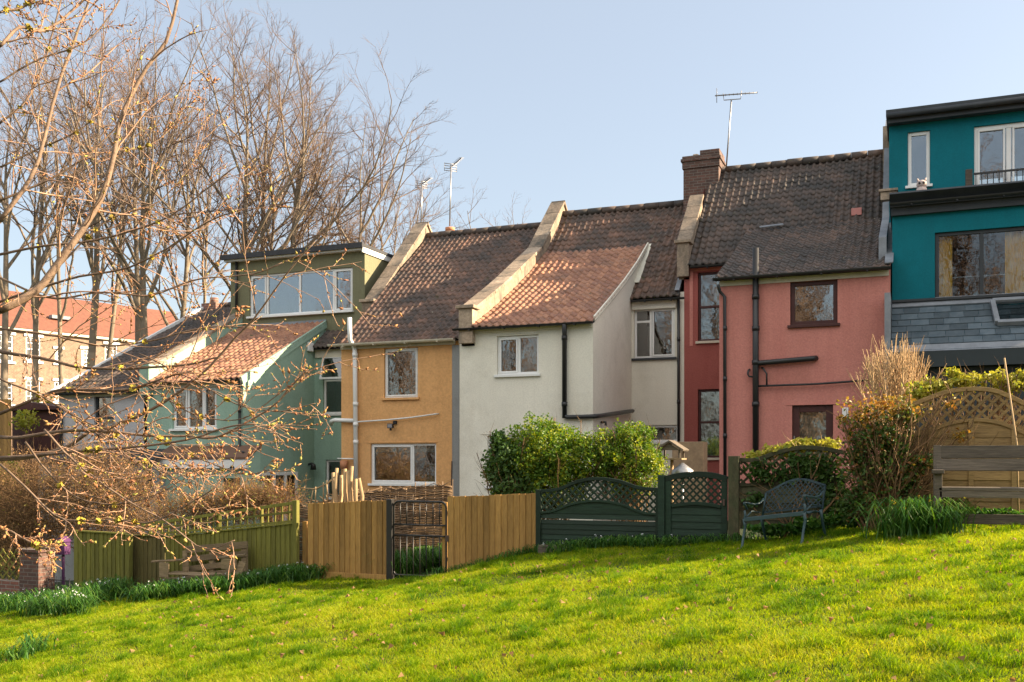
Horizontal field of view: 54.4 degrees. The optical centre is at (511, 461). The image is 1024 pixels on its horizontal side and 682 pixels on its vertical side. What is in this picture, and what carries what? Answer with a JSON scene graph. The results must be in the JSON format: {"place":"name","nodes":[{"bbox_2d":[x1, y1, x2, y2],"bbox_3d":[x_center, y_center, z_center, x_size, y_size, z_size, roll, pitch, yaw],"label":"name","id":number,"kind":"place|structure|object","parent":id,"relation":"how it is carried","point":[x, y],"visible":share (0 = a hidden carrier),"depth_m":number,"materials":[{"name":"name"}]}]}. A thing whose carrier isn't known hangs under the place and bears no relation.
{"place":"outdoors","nodes":[
{"label":"outdoors","id":0,"kind":"place"},
{"bbox_2d":[0,509,1023,681],"bbox_3d":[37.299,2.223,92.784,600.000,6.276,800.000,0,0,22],"label":"ground","id":1,"kind":"structure","parent":0,"point":[395,577],"depth_m":9.43,"materials":[{"name":"plant"}]},
{"bbox_2d":[0,399,10,570],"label":"closeboard fence","id":2,"kind":"object","parent":1,"relation":"on","point":[5,418],"visible":0.4,"depth_m":32.52,"materials":[{"name":"brown wood"}]},
{"bbox_2d":[0,578,18,595],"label":"brick wall","id":3,"kind":"structure","parent":1,"relation":"on","point":[9,585],"depth_m":19.45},
{"bbox_2d":[0,549,18,579],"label":"garden trellis","id":4,"kind":"object","parent":3,"relation":"on","point":[10,567],"visible":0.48,"depth_m":19.61,"materials":[{"name":"green wood"}]},
{"bbox_2d":[0,390,54,543],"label":"evergreen shrub","id":5,"kind":"object","parent":1,"relation":"on","point":[30,422],"visible":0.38,"depth_m":31.44,"materials":[{"name":"green plant"}]},
{"bbox_2d":[0,588,55,612],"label":"flower bed","id":6,"kind":"object","parent":1,"relation":"on","point":[10,603],"visible":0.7,"depth_m":17.84,"materials":[{"name":"green plant"}]},
{"bbox_2d":[0,630,56,661],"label":"daffodil clump","id":7,"kind":"object","parent":1,"relation":"on","point":[29,646],"visible":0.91,"depth_m":11.78,"materials":[{"name":"green plant"}]},
{"bbox_2d":[11,402,59,566],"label":"garden shed","id":8,"kind":"structure","parent":1,"relation":"on","point":[43,414],"depth_m":33.30,"materials":[{"name":"brown wood"}]},
{"bbox_2d":[16,547,57,599],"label":"brick pillar","id":9,"kind":"structure","parent":1,"relation":"on","point":[33,574],"depth_m":19.16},
{"bbox_2d":[47,576,69,590],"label":"garden gate","id":10,"kind":"structure","parent":9,"relation":"attached to","point":[52,579],"depth_m":19.18,"materials":[{"name":"black metal"}]},
{"bbox_2d":[55,536,71,588],"bbox_3d":[-8.901,2.119,19.745,0.275,1.254,0.200,0,0,22],"label":"nest box","id":11,"kind":"object","parent":1,"relation":"on","point":[64,551],"visible":0.61,"depth_m":19.72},
{"bbox_2d":[6,574,149,617],"bbox_3d":[-7.541,2.349,17.005,2.231,0.581,3.221,0,0,-1],"label":"flower bed","id":12,"kind":"object","parent":1,"relation":"on","point":[75,599],"visible":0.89,"depth_m":16.76,"materials":[{"name":"green plant"}]},
{"bbox_2d":[0,23,159,398],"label":"bare tree","id":13,"kind":"object","parent":1,"relation":"on","point":[4,291],"visible":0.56,"depth_m":46.08,"materials":[{"name":"plant"}]},
{"bbox_2d":[0,0,170,401],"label":"bare tree","id":14,"kind":"object","parent":1,"relation":"on","point":[36,303],"visible":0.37,"depth_m":52.22,"materials":[{"name":"plant"}]},
{"bbox_2d":[0,291,174,478],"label":"brick building","id":15,"kind":"structure","parent":1,"relation":"on","point":[18,342],"depth_m":74.15,"materials":[{"name":"beige brick"}]},
{"bbox_2d":[0,331,15,363],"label":"window","id":16,"kind":"structure","parent":15,"relation":"in","point":[9,361],"depth_m":70.65,"materials":[{"name":"white plastic"}]},
{"bbox_2d":[8,379,14,405],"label":"window","id":17,"kind":"structure","parent":15,"relation":"in","point":[11,380],"depth_m":70.62,"materials":[{"name":"white plastic"}]},
{"bbox_2d":[24,333,43,363],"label":"window","id":18,"kind":"structure","parent":15,"relation":"in","point":[30,335],"depth_m":71.71,"materials":[{"name":"white plastic"}]},
{"bbox_2d":[25,377,42,402],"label":"window","id":19,"kind":"structure","parent":15,"relation":"in","point":[28,378],"depth_m":71.66,"materials":[{"name":"white plastic"}]},
{"bbox_2d":[53,346,63,364],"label":"window","id":20,"kind":"structure","parent":15,"relation":"in","point":[54,347],"depth_m":73.11,"materials":[{"name":"white plastic"}]},
{"bbox_2d":[52,378,69,403],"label":"window","id":21,"kind":"structure","parent":15,"relation":"in","point":[56,380],"depth_m":73.11,"materials":[{"name":"white plastic"}]},
{"bbox_2d":[80,346,87,365],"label":"window","id":22,"kind":"structure","parent":15,"relation":"in","point":[84,348],"depth_m":74.82,"materials":[{"name":"white plastic"}]},
{"bbox_2d":[103,341,119,359],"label":"window","id":23,"kind":"structure","parent":15,"relation":"in","point":[104,342],"depth_m":76.51,"materials":[{"name":"white plastic"}]},
{"bbox_2d":[0,13,176,401],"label":"bare tree","id":24,"kind":"object","parent":1,"relation":"on","point":[60,313],"visible":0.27,"depth_m":58.30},
{"bbox_2d":[0,429,195,578],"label":"brown hedge","id":25,"kind":"object","parent":1,"relation":"on","point":[22,517],"visible":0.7,"depth_m":21.40,"materials":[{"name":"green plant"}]},
{"bbox_2d":[0,0,200,369],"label":"bare tree","id":26,"kind":"object","parent":1,"relation":"on","point":[97,220],"visible":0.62,"depth_m":47.06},
{"bbox_2d":[73,530,132,592],"bbox_3d":[-7.639,1.950,18.569,1.435,1.296,0.180,0,0,22],"label":"closeboard fence","id":27,"kind":"object","parent":1,"relation":"on","point":[113,557],"visible":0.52,"depth_m":18.58,"materials":[{"name":"green wood"}]},
{"bbox_2d":[0,0,211,341],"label":"bare tree","id":28,"kind":"object","parent":1,"relation":"on","point":[135,255],"visible":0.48,"depth_m":50.18,"materials":[{"name":"plant"}]},
{"bbox_2d":[18,0,251,339],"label":"bare tree","id":29,"kind":"object","parent":1,"relation":"on","point":[143,252],"visible":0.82,"depth_m":45.59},
{"bbox_2d":[133,534,164,589],"bbox_3d":[-6.709,1.916,18.363,0.824,1.136,0.110,0,0,22],"label":"closeboard fence","id":30,"kind":"object","parent":1,"relation":"on","point":[146,553],"visible":0.46,"depth_m":18.34,"materials":[{"name":"green wood"}]},
{"bbox_2d":[71,54,256,358],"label":"bare tree","id":31,"kind":"object","parent":1,"relation":"on","point":[111,335],"visible":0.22,"depth_m":54.14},
{"bbox_2d":[67,37,263,325],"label":"bare tree","id":32,"kind":"object","parent":1,"relation":"on","point":[186,269],"visible":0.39,"depth_m":52.31,"materials":[{"name":"plant"}]},
{"bbox_2d":[32,297,335,581],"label":"terraced house","id":33,"kind":"structure","parent":1,"relation":"on","point":[96,401],"depth_m":27.95,"materials":[{"name":"paint"}]},
{"bbox_2d":[90,396,115,441],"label":"window","id":34,"kind":"structure","parent":33,"relation":"in","point":[100,401],"depth_m":27.59,"materials":[{"name":"white glass"}]},
{"bbox_2d":[151,541,247,582],"bbox_3d":[-5.367,1.880,17.337,2.004,0.984,0.591,0,0,22],"label":"pallet bench","id":35,"kind":"object","parent":1,"relation":"on","point":[212,566],"visible":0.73,"depth_m":17.39,"materials":[{"name":"brown wood"}]},
{"bbox_2d":[0,0,409,599],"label":"budding tree","id":36,"kind":"object","parent":1,"relation":"on","point":[26,295],"visible":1,"depth_m":4.09,"materials":[{"name":"brown plant"}]},
{"bbox_2d":[21,0,393,291],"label":"bare tree","id":37,"kind":"object","parent":1,"relation":"on","point":[194,240],"visible":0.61,"depth_m":48.52,"materials":[{"name":"plant"}]},
{"bbox_2d":[54,62,364,311],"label":"bare tree","id":38,"kind":"object","parent":1,"relation":"on","point":[203,273],"visible":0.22,"depth_m":56.62,"materials":[{"name":"plant"}]},
{"bbox_2d":[141,500,298,578],"bbox_3d":[-5.244,1.546,17.739,3.409,1.747,0.135,0,0,22],"label":"closeboard fence","id":39,"kind":"object","parent":1,"relation":"on","point":[274,542],"visible":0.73,"depth_m":17.45,"materials":[{"name":"green wood"}]},
{"bbox_2d":[115,562,335,602],"bbox_3d":[-4.829,2.062,16.740,4.094,0.726,1.800,0,0,4],"label":"flower bed","id":40,"kind":"object","parent":1,"relation":"on","point":[282,574],"visible":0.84,"depth_m":16.69,"materials":[{"name":"green plant"}]},
{"bbox_2d":[133,466,325,533],"bbox_3d":[-5.471,0.917,19.755,3.994,1.673,2.156,0,0,22],"label":"brown hedge","id":41,"kind":"object","parent":1,"relation":"on","point":[266,497],"visible":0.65,"depth_m":19.38,"materials":[{"name":"twig"},{"name":"brown leaf"}]},
{"bbox_2d":[138,0,388,252],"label":"bare tree","id":42,"kind":"object","parent":1,"relation":"on","point":[246,224],"visible":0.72,"depth_m":46.83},
{"bbox_2d":[95,0,432,257],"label":"bare tree","id":43,"kind":"object","parent":1,"relation":"on","point":[297,194],"visible":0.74,"depth_m":46.38,"materials":[{"name":"plant"}]},
{"bbox_2d":[136,242,393,550],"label":"terraced house","id":44,"kind":"structure","parent":1,"relation":"on","point":[307,320],"depth_m":28.51,"materials":[{"name":"paint"}]},
{"bbox_2d":[168,387,217,430],"bbox_3d":[-8.398,-1.384,26.349,1.559,1.170,0.210,0,0,22],"label":"window","id":45,"kind":"structure","parent":44,"relation":"in","point":[188,393],"depth_m":26.35,"materials":[{"name":"white plastic"}]},
{"bbox_2d":[260,472,297,524],"bbox_3d":[-6.431,1.465,26.895,0.064,2.337,2.189,0,0,22],"label":"door","id":46,"kind":"structure","parent":44,"relation":"in","point":[282,474],"depth_m":27.30,"materials":[{"name":"white plastic"}]},
{"bbox_2d":[246,267,353,318],"bbox_3d":[-6.326,-4.999,29.714,3.735,1.322,0.220,0,0,22],"label":"window","id":47,"kind":"structure","parent":44,"relation":"in","point":[267,314],"depth_m":29.76,"materials":[{"name":"white plastic"}]},
{"bbox_2d":[319,357,340,378],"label":"window","id":48,"kind":"structure","parent":44,"relation":"in","point":[320,377],"depth_m":28.50,"materials":[{"name":"white plastic"}]},
{"bbox_2d":[320,379,340,415],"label":"window","id":49,"kind":"structure","parent":44,"relation":"in","point":[325,381],"depth_m":28.72,"materials":[{"name":"white plastic"}]},
{"bbox_2d":[327,460,339,498],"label":"window","id":50,"kind":"structure","parent":44,"relation":"in","point":[328,461],"depth_m":28.71,"materials":[{"name":"white plastic"}]},
{"bbox_2d":[301,466,363,502],"bbox_3d":[-3.175,1.048,17.660,1.210,1.924,0.280,0,0,22],"label":"pollard stump","id":51,"kind":"object","parent":1,"relation":"on","point":[346,476],"visible":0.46,"depth_m":17.53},
{"bbox_2d":[287,487,381,563],"bbox_3d":[-3.248,1.289,17.900,1.834,1.640,0.077,0,0,-10],"label":"wattle hurdle","id":52,"kind":"object","parent":1,"relation":"on","point":[304,513],"visible":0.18,"depth_m":17.81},
{"bbox_2d":[302,500,385,579],"bbox_3d":[-2.822,1.386,16.813,1.708,1.481,0.195,0,0,22],"label":"closeboard fence","id":53,"kind":"object","parent":1,"relation":"on","point":[343,537],"visible":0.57,"depth_m":16.72,"materials":[{"name":"brown wood"}]},
{"bbox_2d":[270,100,454,253],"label":"bare tree","id":54,"kind":"object","parent":1,"relation":"on","point":[364,227],"visible":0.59,"depth_m":46.28,"materials":[{"name":"plant"}]},
{"bbox_2d":[267,156,478,254],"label":"bare tree","id":55,"kind":"object","parent":1,"relation":"on","point":[413,219],"visible":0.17,"depth_m":50.96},
{"bbox_2d":[386,499,393,579],"bbox_3d":[-2.007,1.343,16.424,0.100,1.435,0.100,0,0,22],"label":"gate post","id":56,"kind":"object","parent":1,"relation":"on","point":[389,538],"visible":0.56,"depth_m":16.38,"materials":[{"name":"black metal"}]},
{"bbox_2d":[393,500,448,576],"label":"garden gate","id":57,"kind":"structure","parent":56,"relation":"attached to","point":[446,536],"depth_m":16.23,"materials":[{"name":"black metal"}]},
{"bbox_2d":[366,495,419,553],"bbox_3d":[-2.108,1.331,17.615,1.240,1.457,0.078,0,0,-37],"label":"wattle hurdle","id":58,"kind":"object","parent":1,"relation":"on","point":[403,528],"visible":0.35,"depth_m":17.74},
{"bbox_2d":[359,543,441,576],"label":"border plants","id":59,"kind":"object","parent":1,"relation":"on","point":[416,560],"visible":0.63,"depth_m":17.33,"materials":[{"name":"green plant"}]},
{"bbox_2d":[353,479,452,550],"bbox_3d":[-2.099,1.215,18.647,2.090,1.758,0.076,0,0,15],"label":"wattle hurdle","id":60,"kind":"object","parent":1,"relation":"on","point":[381,494],"visible":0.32,"depth_m":18.51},
{"bbox_2d":[327,221,540,547],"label":"terraced house","id":61,"kind":"structure","parent":1,"relation":"on","point":[399,419],"depth_m":26.19,"materials":[{"name":"paint"}]},
{"bbox_2d":[381,348,419,399],"bbox_3d":[-2.857,-2.245,25.700,1.086,1.338,0.180,0,0,22],"label":"window","id":62,"kind":"structure","parent":61,"relation":"in","point":[410,396],"depth_m":25.71,"materials":[{"name":"white plastic"}]},
{"bbox_2d":[368,443,437,485],"bbox_3d":[-2.796,0.094,25.691,2.011,1.092,0.209,0,0,22],"label":"window","id":63,"kind":"structure","parent":61,"relation":"in","point":[419,447],"depth_m":25.71,"materials":[{"name":"white plastic"}]},
{"bbox_2d":[415,177,430,221],"bbox_3d":[-2.910,-8.561,32.922,0.415,1.698,1.110,0,0,-15],"label":"tv aerial","id":64,"kind":"object","parent":61,"relation":"on","point":[423,182],"visible":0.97,"depth_m":32.99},
{"bbox_2d":[444,157,461,225],"bbox_3d":[-1.794,-8.316,30.749,0.415,2.062,1.115,0,0,-15],"label":"tv aerial","id":65,"kind":"object","parent":61,"relation":"on","point":[455,163],"visible":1,"depth_m":30.83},
{"bbox_2d":[442,493,535,572],"bbox_3d":[-0.352,1.212,15.819,1.668,1.433,0.138,0,0,22],"label":"closeboard fence","id":66,"kind":"object","parent":1,"relation":"on","point":[481,527],"visible":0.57,"depth_m":15.78,"materials":[{"name":"brown wood"}]},
{"bbox_2d":[451,177,530,229],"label":"bare tree","id":67,"kind":"object","parent":1,"relation":"on","point":[485,213],"visible":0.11,"depth_m":59.35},
{"bbox_2d":[474,420,541,494],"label":"evergreen shrub","id":68,"kind":"object","parent":1,"relation":"on","point":[506,479],"visible":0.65,"depth_m":16.89,"materials":[{"name":"green plant"}]},
{"bbox_2d":[4,526,1020,681],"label":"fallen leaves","id":69,"kind":"object","parent":1,"relation":"on","point":[928,625],"visible":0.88,"depth_m":9.97,"materials":[{"name":"brown plant"}]},
{"bbox_2d":[538,545,560,552],"bbox_3d":[0.587,1.367,15.273,0.371,0.153,0.100,0,0,22],"label":"timber offcut","id":70,"kind":"object","parent":1,"relation":"on","point":[541,549],"visible":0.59,"depth_m":15.26,"materials":[{"name":"grey wood"}]},
{"bbox_2d":[480,411,623,544],"bbox_3d":[0.696,0.325,17.251,2.666,2.445,1.860,0,0,22],"label":"garden bush","id":71,"kind":"object","parent":1,"relation":"on","point":[563,468],"visible":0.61,"depth_m":16.91,"materials":[{"name":"green plant"}]},
{"bbox_2d":[452,200,715,521],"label":"terraced house","id":72,"kind":"structure","parent":1,"relation":"on","point":[587,305],"depth_m":24.69,"materials":[{"name":"paint"}]},
{"bbox_2d":[494,335,540,377],"bbox_3d":[0.138,-2.414,22.933,1.134,0.952,0.180,0,0,22],"label":"window","id":73,"kind":"structure","parent":72,"relation":"in","point":[517,373],"depth_m":22.95,"materials":[{"name":"white plastic"}]},
{"bbox_2d":[631,308,676,360],"bbox_3d":[3.593,-3.199,25.101,1.149,1.316,0.180,0,0,22],"label":"window","id":74,"kind":"structure","parent":72,"relation":"in","point":[661,356],"depth_m":25.12,"materials":[{"name":"white plastic"}]},
{"bbox_2d":[644,425,676,443],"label":"window","id":75,"kind":"structure","parent":72,"relation":"in","point":[656,426],"depth_m":25.03,"materials":[{"name":"white plastic"}]},
{"bbox_2d":[426,531,766,575],"bbox_3d":[1.076,1.430,15.023,5.482,0.884,0.596,0,0,22],"label":"grass tuft","id":76,"kind":"object","parent":1,"relation":"on","point":[535,548],"visible":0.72,"depth_m":14.56,"materials":[{"name":"green plant"}]},
{"bbox_2d":[536,477,657,545],"bbox_3d":[1.280,0.805,15.108,1.943,1.123,0.070,0,0,22],"label":"lattice fence","id":77,"kind":"object","parent":1,"relation":"on","point":[548,530],"visible":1,"depth_m":15.11,"materials":[{"name":"green wood"}]},
{"bbox_2d":[530,533,680,553],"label":"grass tuft","id":78,"kind":"object","parent":1,"relation":"on","point":[639,541],"visible":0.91,"depth_m":14.81,"materials":[{"name":"green plant"}]},
{"bbox_2d":[587,408,672,521],"bbox_3d":[1.943,0.218,17.012,1.637,2.257,1.219,0,0,45],"label":"garden bush","id":79,"kind":"object","parent":1,"relation":"on","point":[635,470],"visible":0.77,"depth_m":16.73,"materials":[{"name":"green plant"}]},
{"bbox_2d":[658,475,665,543],"bbox_3d":[2.216,0.778,14.726,0.100,1.145,0.100,0,0,22],"label":"fence post","id":80,"kind":"object","parent":1,"relation":"on","point":[661,506],"visible":0.56,"depth_m":14.68,"materials":[{"name":"green wood"}]},
{"bbox_2d":[665,471,727,542],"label":"garden gate","id":81,"kind":"structure","parent":80,"relation":"attached to","point":[688,518],"depth_m":14.53,"materials":[{"name":"green wood"}]},
{"bbox_2d":[656,440,688,502],"bbox_3d":[2.846,0.475,17.717,0.517,1.693,0.480,0,0,22],"label":"bird table","id":82,"kind":"object","parent":1,"relation":"on","point":[667,445],"visible":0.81,"depth_m":17.56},
{"bbox_2d":[671,463,693,499],"bbox_3d":[2.973,0.653,17.343,0.397,1.245,0.397,0,0,22],"label":"bird feeder","id":83,"kind":"object","parent":1,"relation":"on","point":[681,467],"visible":0.51,"depth_m":17.24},
{"bbox_2d":[672,442,706,503],"bbox_3d":[3.413,0.495,19.106,0.600,1.729,0.400,0,0,22],"label":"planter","id":84,"kind":"object","parent":1,"relation":"on","point":[695,455],"visible":0.28,"depth_m":18.90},
{"bbox_2d":[728,456,739,539],"bbox_3d":[3.196,0.588,14.321,0.150,1.322,0.150,0,0,22],"label":"fence post","id":85,"kind":"object","parent":1,"relation":"on","point":[733,494],"visible":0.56,"depth_m":14.26,"materials":[{"name":"brown wood"}]},
{"bbox_2d":[740,478,826,547],"bbox_3d":[3.632,0.727,13.264,0.928,0.999,0.775,0,0,45],"label":"park bench","id":86,"kind":"object","parent":1,"relation":"on","point":[804,512],"visible":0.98,"depth_m":13.34,"materials":[{"name":"grey metal"}]},
{"bbox_2d":[674,148,893,504],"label":"terraced house","id":87,"kind":"structure","parent":1,"relation":"on","point":[786,252],"depth_m":21.67,"materials":[{"name":"paint"}]},
{"bbox_2d":[695,272,718,343],"bbox_3d":[4.983,-3.786,24.607,0.847,1.763,0.299,0,0,22],"label":"window","id":88,"kind":"structure","parent":87,"relation":"in","point":[700,341],"depth_m":24.69,"materials":[{"name":"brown wood"}]},
{"bbox_2d":[698,389,718,459],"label":"window","id":89,"kind":"structure","parent":87,"relation":"in","point":[708,400],"depth_m":24.73,"materials":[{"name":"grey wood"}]},
{"bbox_2d":[715,88,757,165],"bbox_3d":[6.160,-9.173,27.373,1.148,2.130,0.411,0,0,18],"label":"tv aerial","id":90,"kind":"object","parent":87,"relation":"on","point":[723,94],"visible":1,"depth_m":27.47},
{"bbox_2d":[793,405,832,466],"bbox_3d":[6.223,-0.500,20.586,0.804,1.305,0.234,0,0,22],"label":"door","id":91,"kind":"structure","parent":87,"relation":"in","point":[808,420],"depth_m":20.63,"materials":[{"name":"brown wood"}]},
{"bbox_2d":[787,280,839,327],"bbox_3d":[6.211,-3.229,20.492,1.038,0.953,0.180,0,0,22],"label":"window","id":92,"kind":"structure","parent":87,"relation":"in","point":[819,323],"depth_m":20.48,"materials":[{"name":"brown wood"}]},
{"bbox_2d":[741,430,843,487],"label":"bamboo","id":93,"kind":"object","parent":1,"relation":"on","point":[829,442],"visible":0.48,"depth_m":14.14,"materials":[{"name":"plant"}]},
{"bbox_2d":[740,445,845,527],"bbox_3d":[3.946,0.371,14.036,1.465,1.185,0.050,0,0,22],"label":"trellis fence","id":94,"kind":"object","parent":1,"relation":"on","point":[745,488],"visible":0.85,"depth_m":14.09,"materials":[{"name":"brown wood"}]},
{"bbox_2d":[740,444,850,536],"bbox_3d":[4.021,0.419,13.904,1.628,1.326,0.670,0,0,44],"label":"ivy","id":95,"kind":"object","parent":1,"relation":"on","point":[808,468],"visible":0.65,"depth_m":13.89,"materials":[{"name":"green plant"}]},
{"bbox_2d":[742,511,864,537],"bbox_3d":[4.105,0.857,13.615,1.897,0.410,0.391,0,0,22],"label":"weed patch","id":96,"kind":"object","parent":1,"relation":"on","point":[795,527],"visible":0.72,"depth_m":13.64,"materials":[{"name":"green plant"}]},
{"bbox_2d":[827,397,947,530],"bbox_3d":[4.861,0.045,12.970,1.436,1.801,1.041,0,0,42],"label":"rose bush","id":97,"kind":"object","parent":1,"relation":"on","point":[855,493],"visible":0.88,"depth_m":12.91,"materials":[{"name":"green plant"}]},
{"bbox_2d":[848,332,946,468],"bbox_3d":[5.634,-0.568,14.678,1.439,2.809,1.608,0,0,22],"label":"bare shrub","id":98,"kind":"object","parent":1,"relation":"on","point":[899,377],"visible":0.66,"depth_m":14.46,"materials":[{"name":"plant"}]},
{"bbox_2d":[826,380,979,529],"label":"rose shoots","id":99,"kind":"object","parent":1,"relation":"on","point":[883,405],"visible":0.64,"depth_m":12.94,"materials":[{"name":"red plant"}]},
{"bbox_2d":[843,494,996,539],"bbox_3d":[4.907,0.669,11.969,1.938,0.583,1.648,0,0,22],"label":"daffodil clump","id":100,"kind":"object","parent":1,"relation":"on","point":[914,520],"visible":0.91,"depth_m":11.88,"materials":[{"name":"green plant"}]},
{"bbox_2d":[879,93,1023,431],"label":"terraced house","id":101,"kind":"structure","parent":1,"relation":"on","point":[957,221],"depth_m":20.26,"materials":[{"name":"teal paint"}]},
{"bbox_2d":[905,131,932,188],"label":"window","id":102,"kind":"structure","parent":101,"relation":"in","point":[927,133],"depth_m":22.68,"materials":[{"name":"white plastic"}]},
{"bbox_2d":[916,178,926,189],"bbox_3d":[8.599,-5.732,20.901,0.241,0.424,0.241,0,0,22],"label":"cat","id":103,"kind":"object","parent":101,"relation":"on","point":[921,184],"visible":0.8,"depth_m":20.82,"materials":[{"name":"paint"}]},
{"bbox_2d":[935,227,1023,296],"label":"window","id":104,"kind":"structure","parent":101,"relation":"in","point":[1014,236],"depth_m":19.89,"materials":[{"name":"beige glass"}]},
{"bbox_2d":[974,122,1023,184],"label":"french door","id":105,"kind":"structure","parent":101,"relation":"in","point":[977,130],"depth_m":22.06,"materials":[{"name":"white plastic"}]},
{"bbox_2d":[883,387,1023,514],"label":"trellis fence","id":106,"kind":"object","parent":1,"relation":"on","point":[987,430],"visible":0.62,"depth_m":12.95,"materials":[{"name":"beige wood"}]},
{"bbox_2d":[898,358,1023,444],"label":"climbing plant","id":107,"kind":"object","parent":106,"relation":"on","point":[993,377],"visible":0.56,"depth_m":13.33,"materials":[{"name":"green plant"}]},
{"bbox_2d":[911,506,1023,514],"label":"weed patch","id":108,"kind":"object","parent":1,"relation":"on","point":[994,511],"visible":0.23,"depth_m":12.51,"materials":[{"name":"green plant"}]},
{"bbox_2d":[932,445,1023,532],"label":"park bench","id":109,"kind":"object","parent":1,"relation":"on","point":[940,466],"visible":0.84,"depth_m":12.04,"materials":[{"name":"grey wood"}]},
{"bbox_2d":[1004,358,1019,511],"bbox_3d":[6.350,-0.276,12.665,0.036,2.093,0.233,0,0,-23],"label":"garden cane","id":110,"kind":"object","parent":1,"relation":"on","point":[1013,424],"visible":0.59,"depth_m":12.63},
{"bbox_2d":[0,0,1023,318],"label":"sky","id":111,"kind":"structure","parent":0,"point":[585,104],"materials":[{"name":"blue"}]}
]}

